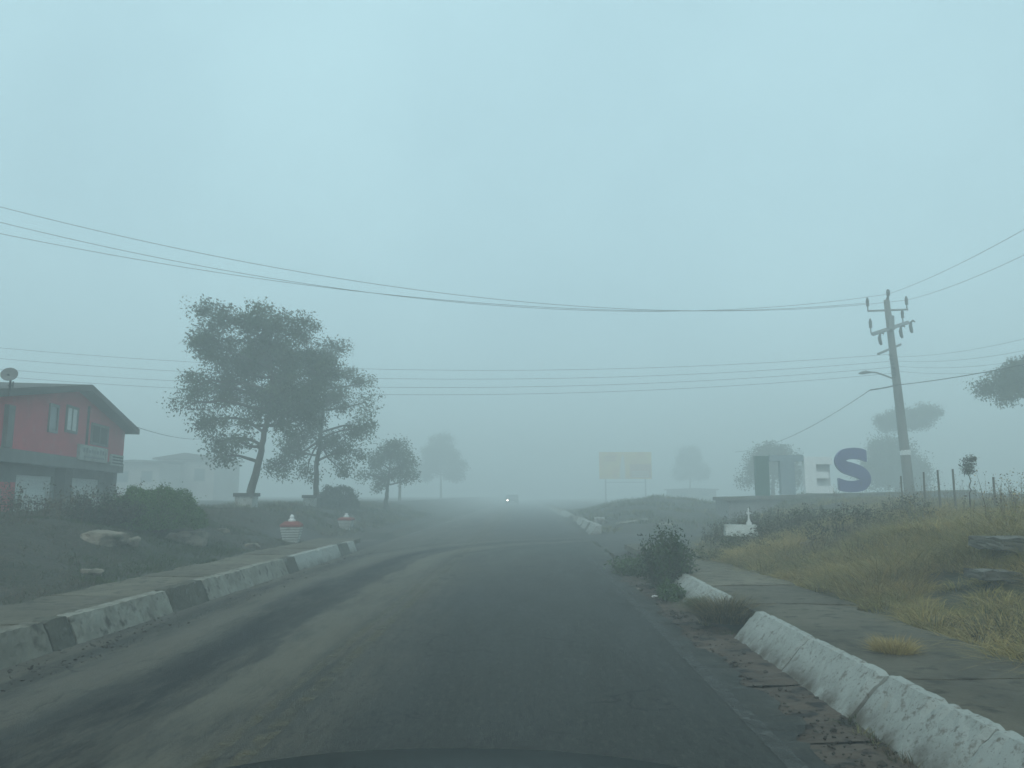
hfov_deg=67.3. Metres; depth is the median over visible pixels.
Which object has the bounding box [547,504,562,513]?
kerb
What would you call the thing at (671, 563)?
bush
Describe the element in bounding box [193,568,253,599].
kerb
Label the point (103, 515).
bush
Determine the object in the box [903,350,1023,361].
power line
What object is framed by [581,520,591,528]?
kerb
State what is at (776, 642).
kerb
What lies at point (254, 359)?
broadleaf tree
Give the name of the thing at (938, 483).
fence post
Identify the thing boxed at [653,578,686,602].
bush
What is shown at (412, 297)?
power line
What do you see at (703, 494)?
window
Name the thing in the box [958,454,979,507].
sapling
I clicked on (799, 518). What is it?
dark weeds
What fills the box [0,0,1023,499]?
sky
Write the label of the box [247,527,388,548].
side road
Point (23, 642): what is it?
kerb
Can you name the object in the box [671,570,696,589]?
kerb
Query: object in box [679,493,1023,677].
dry grass
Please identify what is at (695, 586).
kerb
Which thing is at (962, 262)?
power line
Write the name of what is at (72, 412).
window
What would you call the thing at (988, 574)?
concrete block
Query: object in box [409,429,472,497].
faint tree
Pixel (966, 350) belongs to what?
power line
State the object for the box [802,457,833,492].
letter
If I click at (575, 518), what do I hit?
kerb
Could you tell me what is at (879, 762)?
gravel
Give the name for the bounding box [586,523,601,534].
kerb
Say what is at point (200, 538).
rock
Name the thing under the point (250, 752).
line
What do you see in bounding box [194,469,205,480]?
window
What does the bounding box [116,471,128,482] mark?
window
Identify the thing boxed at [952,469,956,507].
fence post
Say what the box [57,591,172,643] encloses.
kerb
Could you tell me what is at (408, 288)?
power line
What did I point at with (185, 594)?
kerb
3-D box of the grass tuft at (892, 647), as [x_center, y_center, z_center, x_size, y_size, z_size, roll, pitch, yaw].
[2.853,1.941,5.730,0.772,0.204,0.810,0,-8,1]
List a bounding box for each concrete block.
[963,568,1022,581]
[968,535,1023,552]
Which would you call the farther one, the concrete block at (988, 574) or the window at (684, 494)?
the window at (684, 494)
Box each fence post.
[900,476,902,498]
[923,472,926,505]
[936,470,941,506]
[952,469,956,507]
[992,477,996,505]
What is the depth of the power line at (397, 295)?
28.44 m
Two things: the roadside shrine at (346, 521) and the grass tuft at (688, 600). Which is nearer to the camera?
the grass tuft at (688, 600)
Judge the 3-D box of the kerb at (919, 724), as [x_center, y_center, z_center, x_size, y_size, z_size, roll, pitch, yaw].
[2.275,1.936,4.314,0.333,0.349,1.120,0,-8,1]
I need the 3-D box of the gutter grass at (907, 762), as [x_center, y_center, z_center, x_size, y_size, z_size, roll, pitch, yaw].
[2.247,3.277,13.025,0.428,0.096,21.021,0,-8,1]
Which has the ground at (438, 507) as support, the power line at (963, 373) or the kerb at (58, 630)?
the kerb at (58, 630)
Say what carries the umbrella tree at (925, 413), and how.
on the ground at (438, 507)
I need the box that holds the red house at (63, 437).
[0,382,139,512]
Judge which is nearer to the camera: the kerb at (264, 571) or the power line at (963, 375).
the kerb at (264, 571)
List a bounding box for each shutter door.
[13,475,50,511]
[71,478,97,504]
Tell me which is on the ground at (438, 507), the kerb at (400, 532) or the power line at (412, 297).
the kerb at (400, 532)
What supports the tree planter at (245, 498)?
on the ground at (438, 507)
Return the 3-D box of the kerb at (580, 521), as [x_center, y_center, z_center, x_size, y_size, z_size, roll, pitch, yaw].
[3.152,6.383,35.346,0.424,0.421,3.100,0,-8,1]
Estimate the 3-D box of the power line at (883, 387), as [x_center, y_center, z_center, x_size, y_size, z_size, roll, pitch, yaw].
[16.452,0.157,34.060,1.098,0.207,0.056,-4,-9,28]
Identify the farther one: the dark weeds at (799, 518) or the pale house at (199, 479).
the pale house at (199, 479)
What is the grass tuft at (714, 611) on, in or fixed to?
on the ground at (438, 507)
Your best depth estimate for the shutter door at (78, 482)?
24.58 m
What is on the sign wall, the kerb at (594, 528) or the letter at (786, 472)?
the letter at (786, 472)
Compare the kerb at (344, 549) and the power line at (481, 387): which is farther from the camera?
the power line at (481, 387)
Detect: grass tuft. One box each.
[655,591,800,624]
[671,594,706,609]
[860,633,931,656]
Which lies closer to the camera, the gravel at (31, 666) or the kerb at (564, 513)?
the gravel at (31, 666)
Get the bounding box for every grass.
[593,541,924,767]
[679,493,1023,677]
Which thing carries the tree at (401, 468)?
on the ground at (438, 507)
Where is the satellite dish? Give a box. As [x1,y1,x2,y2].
[0,368,17,395]
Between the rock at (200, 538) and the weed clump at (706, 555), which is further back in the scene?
the rock at (200, 538)
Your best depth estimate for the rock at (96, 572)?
10.92 m
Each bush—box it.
[53,484,154,525]
[91,480,209,532]
[603,552,659,576]
[630,518,703,589]
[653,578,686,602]
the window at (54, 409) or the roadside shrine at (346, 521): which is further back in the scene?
the roadside shrine at (346, 521)
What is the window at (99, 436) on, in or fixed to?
in the red house at (63, 437)
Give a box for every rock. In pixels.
[80,530,129,546]
[80,568,103,575]
[127,536,140,546]
[165,531,210,546]
[244,543,260,548]
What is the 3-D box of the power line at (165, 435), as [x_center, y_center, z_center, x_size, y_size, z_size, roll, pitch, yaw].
[-16.727,2.482,38.878,0.022,1.221,23.926,2,-8,-15]
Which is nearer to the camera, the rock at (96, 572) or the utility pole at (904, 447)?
the rock at (96, 572)
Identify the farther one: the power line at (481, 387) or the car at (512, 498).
the car at (512, 498)
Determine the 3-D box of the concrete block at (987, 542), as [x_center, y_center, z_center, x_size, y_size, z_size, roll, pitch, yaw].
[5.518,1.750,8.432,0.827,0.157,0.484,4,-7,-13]
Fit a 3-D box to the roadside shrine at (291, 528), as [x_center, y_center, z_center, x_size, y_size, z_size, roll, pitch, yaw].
[-5.587,3.704,19.483,0.516,0.786,0.416,1,-8,-6]
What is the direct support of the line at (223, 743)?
on the road at (524, 625)
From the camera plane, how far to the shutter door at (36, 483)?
20.63 m
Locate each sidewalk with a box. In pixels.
[0,538,359,627]
[624,544,1023,736]
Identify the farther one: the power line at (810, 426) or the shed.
the shed
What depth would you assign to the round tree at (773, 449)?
58.96 m
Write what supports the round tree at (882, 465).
on the ground at (438, 507)
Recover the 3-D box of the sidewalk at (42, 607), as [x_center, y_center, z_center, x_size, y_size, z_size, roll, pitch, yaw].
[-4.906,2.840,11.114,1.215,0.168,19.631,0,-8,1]
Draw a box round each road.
[0,500,832,767]
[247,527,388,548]
[586,532,706,555]
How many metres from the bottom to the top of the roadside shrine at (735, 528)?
0.970 m
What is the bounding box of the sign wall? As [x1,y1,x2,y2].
[713,490,976,519]
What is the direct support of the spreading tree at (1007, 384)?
on the ground at (438, 507)
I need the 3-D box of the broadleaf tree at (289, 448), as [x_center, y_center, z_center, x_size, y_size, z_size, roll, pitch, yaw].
[-7.675,1.475,31.252,5.071,7.164,2.490,0,-8,1]
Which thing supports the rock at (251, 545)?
on the ground at (438, 507)
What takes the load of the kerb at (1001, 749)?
on the ground at (438, 507)
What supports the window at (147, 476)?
in the pale house at (138, 472)
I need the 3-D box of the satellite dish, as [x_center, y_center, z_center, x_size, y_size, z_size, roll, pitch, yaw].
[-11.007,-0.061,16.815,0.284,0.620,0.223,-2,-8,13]
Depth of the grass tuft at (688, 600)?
9.29 m
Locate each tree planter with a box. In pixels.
[233,493,259,507]
[302,495,320,506]
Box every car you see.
[227,749,680,767]
[506,495,518,504]
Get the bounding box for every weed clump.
[688,547,727,560]
[718,531,751,550]
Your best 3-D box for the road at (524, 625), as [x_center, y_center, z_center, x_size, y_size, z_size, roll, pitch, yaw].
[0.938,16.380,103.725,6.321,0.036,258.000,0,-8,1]
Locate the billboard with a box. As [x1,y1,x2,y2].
[599,452,651,502]
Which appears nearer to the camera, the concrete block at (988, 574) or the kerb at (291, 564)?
the concrete block at (988, 574)
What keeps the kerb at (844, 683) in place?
on the ground at (438, 507)
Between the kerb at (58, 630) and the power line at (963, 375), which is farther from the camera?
the power line at (963, 375)
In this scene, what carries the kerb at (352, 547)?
on the ground at (438, 507)
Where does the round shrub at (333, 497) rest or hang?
on the ground at (438, 507)
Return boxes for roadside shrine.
[280,514,302,542]
[337,513,354,529]
[724,508,757,546]
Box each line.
[0,222,885,311]
[0,233,863,310]
[0,358,888,378]
[0,373,890,394]
[1,367,889,387]
[2,207,903,310]
[6,348,887,369]
[138,427,207,438]
[192,523,493,765]
[234,515,505,765]
[588,558,808,767]
[739,390,869,451]
[870,384,896,390]
[889,229,1023,293]
[898,364,1023,384]
[901,369,1020,373]
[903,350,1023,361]
[907,339,1021,356]
[908,255,1022,299]
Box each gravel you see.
[0,550,374,691]
[614,569,917,767]
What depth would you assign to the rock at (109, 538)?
12.78 m
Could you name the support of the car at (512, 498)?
on the road at (524, 625)
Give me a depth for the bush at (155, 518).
15.11 m
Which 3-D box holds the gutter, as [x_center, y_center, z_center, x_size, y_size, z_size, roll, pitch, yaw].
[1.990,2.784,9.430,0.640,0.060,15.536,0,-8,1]
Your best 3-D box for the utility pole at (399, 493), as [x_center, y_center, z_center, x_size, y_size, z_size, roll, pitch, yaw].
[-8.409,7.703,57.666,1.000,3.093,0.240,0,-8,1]
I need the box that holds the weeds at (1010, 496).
[819,468,1023,527]
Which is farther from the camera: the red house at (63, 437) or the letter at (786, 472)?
the letter at (786, 472)
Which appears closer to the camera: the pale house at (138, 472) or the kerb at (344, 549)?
the kerb at (344, 549)
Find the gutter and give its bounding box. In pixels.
[605,559,917,767]
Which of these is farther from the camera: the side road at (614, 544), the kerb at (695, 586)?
the side road at (614, 544)
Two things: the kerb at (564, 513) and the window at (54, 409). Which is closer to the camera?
the window at (54, 409)
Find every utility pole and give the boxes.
[398,477,400,501]
[858,289,914,491]
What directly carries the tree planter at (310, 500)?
on the ground at (438, 507)
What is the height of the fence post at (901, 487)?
1.233 m
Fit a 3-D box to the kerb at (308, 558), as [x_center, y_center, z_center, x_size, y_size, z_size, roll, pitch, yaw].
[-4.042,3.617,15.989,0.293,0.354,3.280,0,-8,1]
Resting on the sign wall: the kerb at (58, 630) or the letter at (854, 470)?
the letter at (854, 470)
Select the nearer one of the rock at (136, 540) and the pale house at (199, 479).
the rock at (136, 540)
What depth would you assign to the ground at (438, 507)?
17.20 m
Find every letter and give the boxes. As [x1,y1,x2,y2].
[753,456,769,495]
[767,455,803,494]
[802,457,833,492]
[834,448,870,491]
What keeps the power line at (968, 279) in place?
attached to the utility pole at (904, 447)
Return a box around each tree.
[156,293,350,492]
[259,335,385,507]
[352,433,421,508]
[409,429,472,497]
[669,445,712,487]
[733,439,803,494]
[847,430,944,492]
[871,401,946,434]
[963,354,1023,409]
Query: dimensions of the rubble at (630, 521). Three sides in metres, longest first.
1.612 x 0.726 x 0.227 m
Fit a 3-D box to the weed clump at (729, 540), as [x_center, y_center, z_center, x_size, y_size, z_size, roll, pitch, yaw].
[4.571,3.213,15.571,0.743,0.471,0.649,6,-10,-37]
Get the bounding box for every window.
[47,403,59,433]
[64,404,78,433]
[90,422,108,446]
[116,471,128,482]
[140,471,152,482]
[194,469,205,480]
[679,492,686,496]
[701,492,708,496]
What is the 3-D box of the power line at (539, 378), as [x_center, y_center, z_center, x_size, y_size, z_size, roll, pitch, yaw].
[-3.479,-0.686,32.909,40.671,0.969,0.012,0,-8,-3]
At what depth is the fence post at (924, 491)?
21.58 m
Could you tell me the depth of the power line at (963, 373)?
30.06 m
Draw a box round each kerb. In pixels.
[0,622,52,669]
[32,616,75,650]
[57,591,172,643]
[155,580,208,611]
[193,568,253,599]
[239,559,288,584]
[277,556,298,573]
[289,545,341,569]
[332,543,350,555]
[342,541,356,552]
[387,511,469,536]
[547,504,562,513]
[559,510,570,516]
[570,514,579,521]
[576,517,587,524]
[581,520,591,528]
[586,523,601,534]
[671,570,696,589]
[680,579,732,605]
[734,611,814,669]
[782,638,888,717]
[853,676,1005,767]
[964,730,1023,767]
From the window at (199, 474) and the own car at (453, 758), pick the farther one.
the window at (199, 474)
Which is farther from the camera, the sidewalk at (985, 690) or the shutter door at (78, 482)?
the shutter door at (78, 482)
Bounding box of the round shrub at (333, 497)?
[319,483,361,510]
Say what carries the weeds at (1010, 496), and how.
on the ground at (438, 507)
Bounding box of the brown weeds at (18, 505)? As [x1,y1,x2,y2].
[0,479,185,521]
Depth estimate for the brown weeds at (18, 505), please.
13.99 m
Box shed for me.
[664,488,718,501]
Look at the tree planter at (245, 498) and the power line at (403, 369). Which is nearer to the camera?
the tree planter at (245, 498)
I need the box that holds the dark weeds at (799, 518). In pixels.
[700,493,938,551]
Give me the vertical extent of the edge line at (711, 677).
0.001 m
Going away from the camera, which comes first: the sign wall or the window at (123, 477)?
the sign wall
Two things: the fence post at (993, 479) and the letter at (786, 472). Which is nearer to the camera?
the fence post at (993, 479)
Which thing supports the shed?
on the ground at (438, 507)
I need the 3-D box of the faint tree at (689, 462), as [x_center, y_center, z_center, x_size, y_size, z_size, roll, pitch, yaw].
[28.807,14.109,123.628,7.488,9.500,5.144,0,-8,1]
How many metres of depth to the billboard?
97.23 m
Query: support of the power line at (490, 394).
attached to the utility pole at (904, 447)
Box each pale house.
[116,460,184,496]
[152,453,244,499]
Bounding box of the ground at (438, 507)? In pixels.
[0,493,1023,751]
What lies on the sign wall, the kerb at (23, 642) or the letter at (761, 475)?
the letter at (761, 475)
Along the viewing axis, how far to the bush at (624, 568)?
13.51 m

